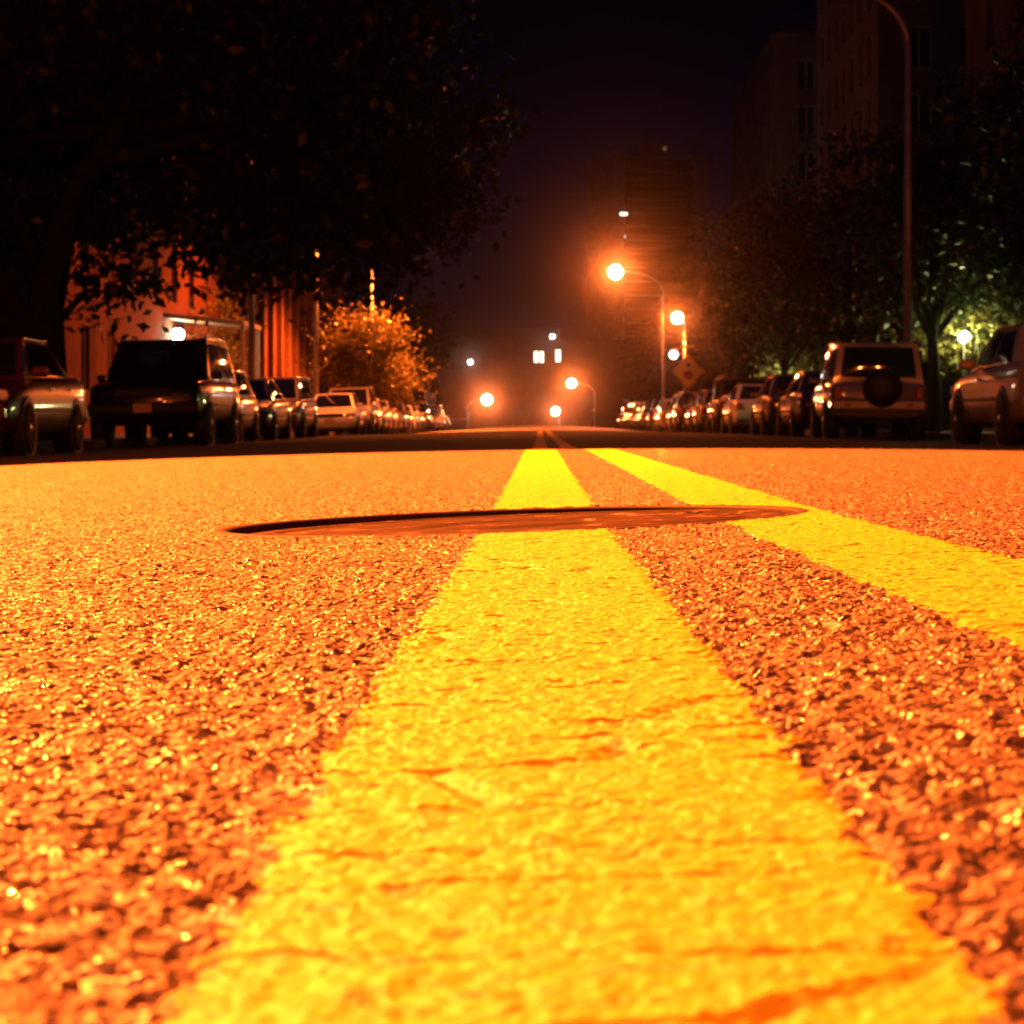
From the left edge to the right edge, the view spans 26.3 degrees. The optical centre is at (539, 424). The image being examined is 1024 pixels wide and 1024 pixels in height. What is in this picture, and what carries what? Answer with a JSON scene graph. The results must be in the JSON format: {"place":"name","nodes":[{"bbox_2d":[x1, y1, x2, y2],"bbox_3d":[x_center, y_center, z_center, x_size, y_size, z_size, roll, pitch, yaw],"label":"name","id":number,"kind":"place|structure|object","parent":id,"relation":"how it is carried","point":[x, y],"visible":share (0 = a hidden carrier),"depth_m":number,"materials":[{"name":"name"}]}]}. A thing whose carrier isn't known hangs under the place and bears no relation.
{"place":"outdoors","nodes":[
{"label":"outdoors","id":0,"kind":"place"},
{"bbox_2d":[0,434,192,442],"bbox_3d":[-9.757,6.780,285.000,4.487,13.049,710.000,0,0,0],"label":"pavement","id":1,"kind":"structure","parent":0,"point":[119,436],"depth_m":53.37,"materials":[{"name":"concrete"}]},
{"bbox_2d":[0,67,219,373],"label":"street tree","id":2,"kind":"object","parent":1,"relation":"on","point":[125,288],"visible":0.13,"depth_m":45.20,"materials":[{"name":"green plant"}]},
{"bbox_2d":[183,286,273,377],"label":"shrub","id":3,"kind":"object","parent":1,"relation":"on","point":[233,360],"visible":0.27,"depth_m":75.08,"materials":[{"name":"green plant"}]},
{"bbox_2d":[248,162,254,377],"bbox_3d":[-6.335,-4.406,59.000,3.210,9.336,0.380,0,0,0],"label":"street lamp","id":4,"kind":"object","parent":1,"relation":"on","point":[251,336],"visible":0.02,"depth_m":58.93,"materials":[{"name":"metal"}]},
{"bbox_2d":[0,0,553,441],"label":"street tree","id":5,"kind":"object","parent":1,"relation":"on","point":[343,159],"visible":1,"depth_m":38.76,"materials":[{"name":"green plant"}]},
{"bbox_2d":[313,253,318,396],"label":"street lamp","id":6,"kind":"object","parent":1,"relation":"on","point":[316,368],"visible":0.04,"depth_m":75.93,"materials":[{"name":"metal"}]},
{"bbox_2d":[292,296,450,414],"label":"street tree","id":7,"kind":"object","parent":1,"relation":"on","point":[383,344],"visible":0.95,"depth_m":96.80,"materials":[{"name":"green plant"}]},
{"bbox_2d":[347,289,449,401],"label":"street tree","id":8,"kind":"object","parent":1,"relation":"on","point":[396,304],"visible":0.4,"depth_m":141.72,"materials":[{"name":"green plant"}]},
{"bbox_2d":[425,391,434,405],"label":"parking sign","id":9,"kind":"object","parent":1,"relation":"on","point":[428,395],"visible":0.3,"depth_m":149.98,"materials":[{"name":"metal"}]},
{"bbox_2d":[394,295,467,401],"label":"street tree","id":10,"kind":"object","parent":1,"relation":"on","point":[439,339],"visible":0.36,"depth_m":171.82,"materials":[{"name":"green plant"}]},
{"bbox_2d":[467,395,491,428],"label":"street lamp","id":11,"kind":"object","parent":1,"relation":"on","point":[486,399],"visible":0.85,"depth_m":296.65,"materials":[{"name":"metal"}]},
{"bbox_2d":[370,270,372,360],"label":"street lamp","id":12,"kind":"object","parent":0,"point":[371,289],"visible":0.03,"depth_m":100.94,"materials":[{"name":"metal"}]},
{"bbox_2d":[453,413,469,428],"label":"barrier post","id":13,"kind":"object","parent":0,"point":[468,418],"visible":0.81,"depth_m":189.96,"materials":[{"name":"metal"}]},
{"bbox_2d":[0,448,1023,1023],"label":"road","id":14,"kind":"structure","parent":0,"point":[184,690],"depth_m":0.96,"materials":[{"name":"grey asphalt"}]},
{"bbox_2d":[209,505,809,538],"bbox_3d":[-0.034,0.171,2.800,0.764,0.101,0.764,-2,0,0],"label":"manhole cover","id":15,"kind":"object","parent":14,"relation":"on","point":[467,522],"visible":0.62,"depth_m":2.91,"materials":[{"name":"metal"}]},
{"bbox_2d":[158,450,1007,1023],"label":"yellow line","id":16,"kind":"object","parent":14,"relation":"on","point":[566,784],"visible":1,"depth_m":0.52,"materials":[{"name":"paint"}]},
{"bbox_2d":[586,449,1023,648],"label":"yellow line","id":17,"kind":"object","parent":14,"relation":"on","point":[972,588],"visible":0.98,"depth_m":1.73,"materials":[{"name":"paint"}]},
{"bbox_2d":[0,430,1023,465],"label":"road","id":18,"kind":"structure","parent":0,"point":[478,441],"depth_m":29.34,"materials":[{"name":"grey asphalt"}]},
{"bbox_2d":[0,338,87,455],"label":"parked car","id":19,"kind":"object","parent":18,"relation":"on","point":[42,394],"visible":0.99,"depth_m":26.66,"materials":[{"name":"red paint"}]},
{"bbox_2d":[87,335,240,447],"bbox_3d":[-6.629,-0.559,39.120,2.200,2.024,5.123,-1,0,0],"label":"off road car","id":20,"kind":"object","parent":18,"relation":"on","point":[138,388],"visible":0.98,"depth_m":38.01,"materials":[{"name":"black paint"}]},
{"bbox_2d":[150,370,258,441],"bbox_3d":[-6.893,-0.339,45.380,1.960,1.562,4.043,-1,0,0],"label":"parked car","id":21,"kind":"object","parent":18,"relation":"on","point":[248,423],"visible":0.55,"depth_m":45.12,"materials":[{"name":"grey paint"}]},
{"bbox_2d":[215,378,290,439],"bbox_3d":[-6.912,-0.316,51.319,1.980,1.514,4.723,-1,0,0],"label":"parked car","id":22,"kind":"object","parent":18,"relation":"on","point":[274,409],"visible":0.38,"depth_m":50.52,"materials":[{"name":"blue paint"}]},
{"bbox_2d":[246,375,317,437],"bbox_3d":[-7.024,-0.426,58.010,2.120,1.732,4.903,-1,0,0],"label":"minivan","id":23,"kind":"object","parent":18,"relation":"on","point":[296,392],"visible":0.48,"depth_m":57.12,"materials":[{"name":"brown paint"}]},
{"bbox_2d":[314,393,366,434],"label":"parked car","id":24,"kind":"object","parent":18,"relation":"on","point":[341,411],"visible":0.67,"depth_m":72.86,"materials":[{"name":"white paint"}]},
{"bbox_2d":[322,386,379,434],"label":"parked car","id":25,"kind":"object","parent":18,"relation":"on","point":[365,396],"visible":0.51,"depth_m":80.00,"materials":[{"name":"silver metal"}]},
{"bbox_2d":[338,398,390,433],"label":"parked car","id":26,"kind":"object","parent":18,"relation":"on","point":[384,421],"visible":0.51,"depth_m":85.70,"materials":[{"name":"white paint"}]},
{"bbox_2d":[533,426,547,449],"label":"yellow line","id":27,"kind":"object","parent":18,"relation":"on","point":[540,443],"visible":0.91,"depth_m":30.00,"materials":[{"name":"paint"}]},
{"bbox_2d":[544,426,576,449],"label":"yellow line","id":28,"kind":"object","parent":18,"relation":"on","point":[560,443],"visible":0.75,"depth_m":29.77,"materials":[{"name":"paint"}]},
{"bbox_2d":[683,394,705,432],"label":"parked car","id":29,"kind":"object","parent":18,"relation":"on","point":[686,420],"visible":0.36,"depth_m":82.19,"materials":[{"name":"brown paint"}]},
{"bbox_2d":[690,390,748,433],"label":"parked car","id":30,"kind":"object","parent":18,"relation":"on","point":[698,420],"visible":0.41,"depth_m":74.86,"materials":[{"name":"silver metal"}]},
{"bbox_2d":[705,376,765,432],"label":"parked car","id":31,"kind":"object","parent":18,"relation":"on","point":[723,387],"visible":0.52,"depth_m":68.41,"materials":[{"name":"black paint"}]},
{"bbox_2d":[721,384,775,433],"bbox_3d":[6.305,-0.411,63.681,1.980,1.514,4.723,1,0,0],"label":"parked car","id":32,"kind":"object","parent":18,"relation":"on","point":[736,412],"visible":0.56,"depth_m":62.23,"materials":[{"name":"white paint"}]},
{"bbox_2d":[750,374,810,435],"bbox_3d":[6.244,-0.443,54.141,1.960,1.562,4.043,1,0,0],"label":"parked car","id":33,"kind":"object","parent":18,"relation":"on","point":[763,414],"visible":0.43,"depth_m":52.67,"materials":[{"name":"brown paint"}]},
{"bbox_2d":[776,371,877,437],"bbox_3d":[6.324,-0.418,48.581,1.980,1.514,4.723,1,0,0],"label":"parked car","id":34,"kind":"object","parent":18,"relation":"on","point":[793,413],"visible":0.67,"depth_m":47.20,"materials":[{"name":"red paint"}]},
{"bbox_2d":[810,331,926,439],"bbox_3d":[6.207,-0.739,41.661,2.030,2.155,4.562,1,0,3],"label":"off road car","id":35,"kind":"object","parent":18,"relation":"on","point":[872,382],"visible":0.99,"depth_m":39.66,"materials":[{"name":"silver metal"}]},
{"bbox_2d":[950,324,1023,445],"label":"parked car","id":36,"kind":"object","parent":18,"relation":"on","point":[987,391],"visible":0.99,"depth_m":26.22,"materials":[{"name":"brown paint"}]},
{"bbox_2d":[404,426,649,433],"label":"road","id":37,"kind":"structure","parent":0,"point":[510,428],"depth_m":107.28,"materials":[{"name":"grey asphalt"}]},
{"bbox_2d":[0,432,350,453],"bbox_3d":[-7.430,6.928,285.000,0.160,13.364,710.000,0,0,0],"label":"kerb","id":38,"kind":"structure","parent":37,"relation":"on","point":[49,446],"depth_m":39.99,"materials":[{"name":"concrete"}]},
{"bbox_2d":[381,400,398,433],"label":"parked car","id":39,"kind":"object","parent":37,"relation":"on","point":[394,421],"visible":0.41,"depth_m":91.65,"materials":[{"name":"white paint"}]},
{"bbox_2d":[391,402,408,433],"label":"parked car","id":40,"kind":"object","parent":37,"relation":"on","point":[403,422],"visible":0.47,"depth_m":97.08,"materials":[{"name":"silver metal"}]},
{"bbox_2d":[400,404,414,432],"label":"parked car","id":41,"kind":"object","parent":37,"relation":"on","point":[411,423],"visible":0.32,"depth_m":103.31,"materials":[{"name":"grey paint"}]},
{"bbox_2d":[406,405,420,432],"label":"parked car","id":42,"kind":"object","parent":37,"relation":"on","point":[416,420],"visible":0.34,"depth_m":108.67,"materials":[{"name":"white paint"}]},
{"bbox_2d":[405,400,432,431],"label":"parked car","id":43,"kind":"object","parent":37,"relation":"on","point":[423,407],"visible":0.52,"depth_m":120.40,"materials":[{"name":"silver metal"}]},
{"bbox_2d":[413,407,426,432],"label":"parked car","id":44,"kind":"object","parent":37,"relation":"on","point":[423,423],"visible":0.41,"depth_m":114.87,"materials":[{"name":"white paint"}]},
{"bbox_2d":[429,407,441,431],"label":"parked car","id":45,"kind":"object","parent":37,"relation":"on","point":[437,423],"visible":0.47,"depth_m":131.26,"materials":[{"name":"white paint"}]},
{"bbox_2d":[428,404,446,430],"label":"parked car","id":46,"kind":"object","parent":37,"relation":"on","point":[439,407],"visible":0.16,"depth_m":142.42,"materials":[{"name":"brown paint"}]},
{"bbox_2d":[435,408,445,430],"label":"parked car","id":47,"kind":"object","parent":37,"relation":"on","point":[442,420],"visible":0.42,"depth_m":136.69,"materials":[{"name":"white paint"}]},
{"bbox_2d":[443,410,451,430],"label":"parked car","id":48,"kind":"object","parent":37,"relation":"on","point":[449,428],"visible":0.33,"depth_m":147.96,"materials":[{"name":"silver metal"}]},
{"bbox_2d":[391,329,712,429],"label":"apartment building","id":49,"kind":"structure","parent":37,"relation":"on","point":[521,377],"depth_m":430.00,"materials":[{"name":"paint"}]},
{"bbox_2d":[534,351,537,361],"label":"lit window","id":50,"kind":"structure","parent":49,"relation":"in","point":[535,352],"depth_m":429.85,"materials":[{"name":"beige glass"}]},
{"bbox_2d":[556,350,559,361],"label":"lit window","id":51,"kind":"structure","parent":49,"relation":"in","point":[557,351],"depth_m":429.85,"materials":[{"name":"beige glass"}]},
{"bbox_2d":[552,407,559,425],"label":"street lamp","id":52,"kind":"object","parent":37,"relation":"on","point":[555,410],"visible":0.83,"depth_m":341.61,"materials":[{"name":"glass"}]},
{"bbox_2d":[567,379,594,408],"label":"street lamp","id":53,"kind":"object","parent":37,"relation":"on","point":[571,382],"visible":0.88,"depth_m":251.79,"materials":[{"name":"glass"}]},
{"bbox_2d":[616,406,627,428],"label":"parked car","id":54,"kind":"object","parent":37,"relation":"on","point":[620,417],"visible":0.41,"depth_m":151.13,"materials":[{"name":"silver metal"}]},
{"bbox_2d":[623,402,632,429],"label":"parked car","id":55,"kind":"object","parent":37,"relation":"on","point":[627,417],"visible":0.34,"depth_m":138.80,"materials":[{"name":"silver paint"}]},
{"bbox_2d":[627,401,643,429],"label":"parked car","id":56,"kind":"object","parent":37,"relation":"on","point":[631,415],"visible":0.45,"depth_m":133.36,"materials":[{"name":"silver metal"}]},
{"bbox_2d":[632,403,643,430],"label":"parked car","id":57,"kind":"object","parent":37,"relation":"on","point":[636,415],"visible":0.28,"depth_m":128.43,"materials":[{"name":"grey paint"}]},
{"bbox_2d":[637,400,651,430],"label":"parked car","id":58,"kind":"object","parent":37,"relation":"on","point":[642,418],"visible":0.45,"depth_m":116.44,"materials":[{"name":"silver metal"}]},
{"bbox_2d":[635,405,664,431],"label":"parked car","id":59,"kind":"object","parent":37,"relation":"on","point":[637,419],"visible":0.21,"depth_m":124.36,"materials":[{"name":"brown paint"}]},
{"bbox_2d":[652,397,671,431],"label":"parked car","id":60,"kind":"object","parent":37,"relation":"on","point":[658,407],"visible":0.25,"depth_m":106.47,"materials":[{"name":"brown paint"}]},
{"bbox_2d":[644,399,682,432],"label":"parked car","id":61,"kind":"object","parent":37,"relation":"on","point":[649,417],"visible":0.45,"depth_m":110.76,"materials":[{"name":"grey paint"}]},
{"bbox_2d":[654,399,682,431],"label":"parked car","id":62,"kind":"object","parent":37,"relation":"on","point":[659,425],"visible":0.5,"depth_m":98.71,"materials":[{"name":"silver metal"}]},
{"bbox_2d":[669,390,699,431],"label":"parked car","id":63,"kind":"object","parent":37,"relation":"on","point":[677,415],"visible":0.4,"depth_m":86.37,"materials":[{"name":"grey paint"}]},
{"bbox_2d":[664,393,705,432],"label":"parked car","id":64,"kind":"object","parent":37,"relation":"on","point":[667,417],"visible":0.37,"depth_m":94.35,"materials":[{"name":"silver metal"}]},
{"bbox_2d":[748,430,995,441],"bbox_3d":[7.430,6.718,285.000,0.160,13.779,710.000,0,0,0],"label":"kerb","id":65,"kind":"structure","parent":37,"relation":"on","point":[988,437],"depth_m":40.76,"materials":[{"name":"concrete"}]},
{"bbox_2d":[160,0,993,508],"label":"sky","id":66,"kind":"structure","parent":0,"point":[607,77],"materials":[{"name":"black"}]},
{"bbox_2d":[965,0,1023,429],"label":"apartment building","id":67,"kind":"structure","parent":0,"point":[984,19],"depth_m":76.66,"materials":[{"name":"paint"}]},
{"bbox_2d":[989,0,991,48],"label":"window","id":68,"kind":"structure","parent":67,"relation":"in","point":[990,2],"depth_m":76.71,"materials":[{"name":"glass"}]},
{"bbox_2d":[1020,0,1022,22],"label":"window","id":69,"kind":"structure","parent":67,"relation":"in","point":[1021,1],"depth_m":71.85,"materials":[{"name":"glass"}]},
{"bbox_3d":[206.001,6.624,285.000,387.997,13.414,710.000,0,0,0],"label":"ground","id":70,"kind":"structure","parent":0,"visible":0},
{"bbox_2d":[588,142,708,338],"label":"apartment tower","id":71,"kind":"structure","parent":70,"relation":"on","point":[641,195],"depth_m":454.58,"materials":[{"name":"brown stone"}]},
{"bbox_2d":[730,28,816,377],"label":"apartment building","id":72,"kind":"structure","parent":70,"relation":"on","point":[773,104],"depth_m":146.18,"materials":[{"name":"paint"}]},
{"bbox_2d":[798,197,814,224],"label":"window","id":73,"kind":"structure","parent":72,"relation":"in","point":[813,199],"depth_m":146.18,"materials":[{"name":"glass"}]},
{"bbox_2d":[798,152,814,179],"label":"window","id":74,"kind":"structure","parent":72,"relation":"in","point":[804,161],"depth_m":146.18,"materials":[{"name":"glass"}]},
{"bbox_2d":[798,106,814,133],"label":"window","id":75,"kind":"structure","parent":72,"relation":"in","point":[806,114],"depth_m":146.18,"materials":[{"name":"glass"}]},
{"bbox_2d":[798,60,814,87],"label":"window","id":76,"kind":"structure","parent":72,"relation":"in","point":[806,68],"depth_m":146.18,"materials":[{"name":"glass"}]},
{"bbox_2d":[817,0,964,428],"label":"apartment building","id":77,"kind":"structure","parent":70,"relation":"on","point":[861,54],"depth_m":100.18,"materials":[{"name":"paint"}]},
{"bbox_2d":[907,26,930,67],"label":"window","id":78,"kind":"structure","parent":77,"relation":"in","point":[920,36],"depth_m":100.17,"materials":[{"name":"glass"}]},
{"bbox_2d":[911,93,930,134],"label":"window","id":79,"kind":"structure","parent":77,"relation":"in","point":[918,103],"depth_m":100.17,"materials":[{"name":"glass"}]},
{"bbox_2d":[920,361,926,395],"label":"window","id":80,"kind":"structure","parent":77,"relation":"in","point":[923,363],"depth_m":100.17,"materials":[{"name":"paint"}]},
{"bbox_2d":[961,26,964,67],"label":"window","id":81,"kind":"structure","parent":77,"relation":"in","point":[962,27],"depth_m":100.17,"materials":[{"name":"glass"}]},
{"bbox_3d":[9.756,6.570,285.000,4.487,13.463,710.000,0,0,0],"label":"pavement","id":82,"kind":"structure","parent":0,"visible":0},
{"bbox_2d":[609,265,664,397],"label":"street lamp","id":83,"kind":"object","parent":82,"relation":"on","point":[615,271],"visible":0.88,"depth_m":135.93,"materials":[{"name":"metal"}]},
{"bbox_2d":[607,328,704,401],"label":"street tree","id":84,"kind":"object","parent":82,"relation":"on","point":[644,367],"visible":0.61,"depth_m":184.25,"materials":[{"name":"green plant"}]},
{"bbox_2d":[671,312,685,391],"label":"street lamp","id":85,"kind":"object","parent":82,"relation":"on","point":[675,317],"visible":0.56,"depth_m":125.92,"materials":[{"name":"metal"}]},
{"bbox_2d":[669,349,680,359],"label":"pedestrian signal","id":86,"kind":"object","parent":85,"relation":"attached to","point":[673,354],"visible":1,"depth_m":125.41,"materials":[{"name":"white plastic"}]},
{"bbox_2d":[671,355,704,391],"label":"warning sign","id":87,"kind":"object","parent":82,"relation":"on","point":[684,375],"visible":0.9,"depth_m":112.99,"materials":[{"name":"metal"}]},
{"bbox_2d":[637,302,767,392],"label":"street tree","id":88,"kind":"object","parent":82,"relation":"on","point":[709,366],"visible":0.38,"depth_m":149.59,"materials":[{"name":"green plant"}]},
{"bbox_2d":[673,232,778,377],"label":"street tree","id":89,"kind":"object","parent":82,"relation":"on","point":[726,373],"visible":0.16,"depth_m":140.83,"materials":[{"name":"green plant"}]},
{"bbox_2d":[681,177,817,429],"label":"street tree","id":90,"kind":"object","parent":82,"relation":"on","point":[739,213],"visible":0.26,"depth_m":120.74,"materials":[{"name":"green plant"}]},
{"bbox_2d":[664,254,835,429],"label":"street tree","id":91,"kind":"object","parent":82,"relation":"on","point":[743,369],"visible":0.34,"depth_m":105.90,"materials":[{"name":"green plant"}]},
{"bbox_2d":[741,341,824,377],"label":"tree","id":92,"kind":"object","parent":82,"relation":"on","point":[800,366],"visible":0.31,"depth_m":93.71,"materials":[{"name":"green plant"}]},
{"bbox_2d":[700,209,899,373],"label":"street tree","id":93,"kind":"object","parent":82,"relation":"on","point":[749,269],"visible":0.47,"depth_m":87.33,"materials":[{"name":"green plant"}]},
{"bbox_2d":[729,165,1000,430],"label":"street tree","id":94,"kind":"object","parent":82,"relation":"on","point":[801,265],"visible":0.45,"depth_m":70.49,"materials":[{"name":"green plant"}]},
{"bbox_2d":[875,0,911,343],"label":"street lamp","id":95,"kind":"object","parent":82,"relation":"on","point":[907,227],"visible":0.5,"depth_m":45.24,"materials":[{"name":"metal"}]},
{"bbox_2d":[770,102,1023,431],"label":"street tree","id":96,"kind":"object","parent":82,"relation":"on","point":[933,302],"visible":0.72,"depth_m":56.80,"materials":[{"name":"green plant"}]},
{"bbox_2d":[880,279,1023,376],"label":"tree","id":97,"kind":"object","parent":82,"relation":"on","point":[954,349],"visible":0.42,"depth_m":58.86,"materials":[{"name":"green plant"}]},
{"bbox_2d":[958,331,969,375],"bbox_3d":[11.213,-1.118,58.000,0.300,2.666,0.300,0,0,0],"label":"garden lamp","id":98,"kind":"object","parent":82,"relation":"on","point":[962,338],"visible":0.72,"depth_m":57.94,"materials":[{"name":"white plastic"}]},
{"bbox_2d":[917,11,1023,307],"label":"street tree","id":99,"kind":"object","parent":82,"relation":"on","point":[1010,226],"visible":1,"depth_m":46.88,"materials":[{"name":"green plant"}]},
{"bbox_3d":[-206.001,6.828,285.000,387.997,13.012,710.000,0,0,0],"label":"ground","id":100,"kind":"structure","parent":0,"visible":0},
{"bbox_2d":[0,1,260,434],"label":"brick building","id":101,"kind":"structure","parent":100,"relation":"on","point":[89,356],"depth_m":62.35,"materials":[{"name":"brick"}]},
{"bbox_2d":[81,326,84,387],"bbox_3d":[-12.155,-1.750,57.963,0.050,1.700,1.100,0,0,0],"label":"window","id":102,"kind":"structure","parent":101,"relation":"in","point":[82,333],"depth_m":58.46,"materials":[{"name":"paint"}]},
{"bbox_2d":[108,332,110,370],"bbox_3d":[-12.155,-1.750,61.475,0.050,1.700,1.100,0,0,0],"label":"window","id":103,"kind":"structure","parent":101,"relation":"in","point":[109,333],"depth_m":61.97,"materials":[{"name":"paint"}]},
{"bbox_2d":[171,269,172,301],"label":"window","id":104,"kind":"structure","parent":101,"relation":"in","point":[171,269],"depth_m":72.50,"materials":[{"name":"glass"}]},
{"bbox_2d":[170,329,183,338],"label":"wall lamp","id":105,"kind":"object","parent":101,"relation":"attached to","point":[177,334],"visible":0.85,"depth_m":71.05,"materials":[{"name":"white glass"}]},
{"bbox_2d":[204,48,345,429],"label":"apartment building","id":106,"kind":"structure","parent":100,"relation":"on","point":[285,339],"depth_m":105.05,"materials":[{"name":"paint"}]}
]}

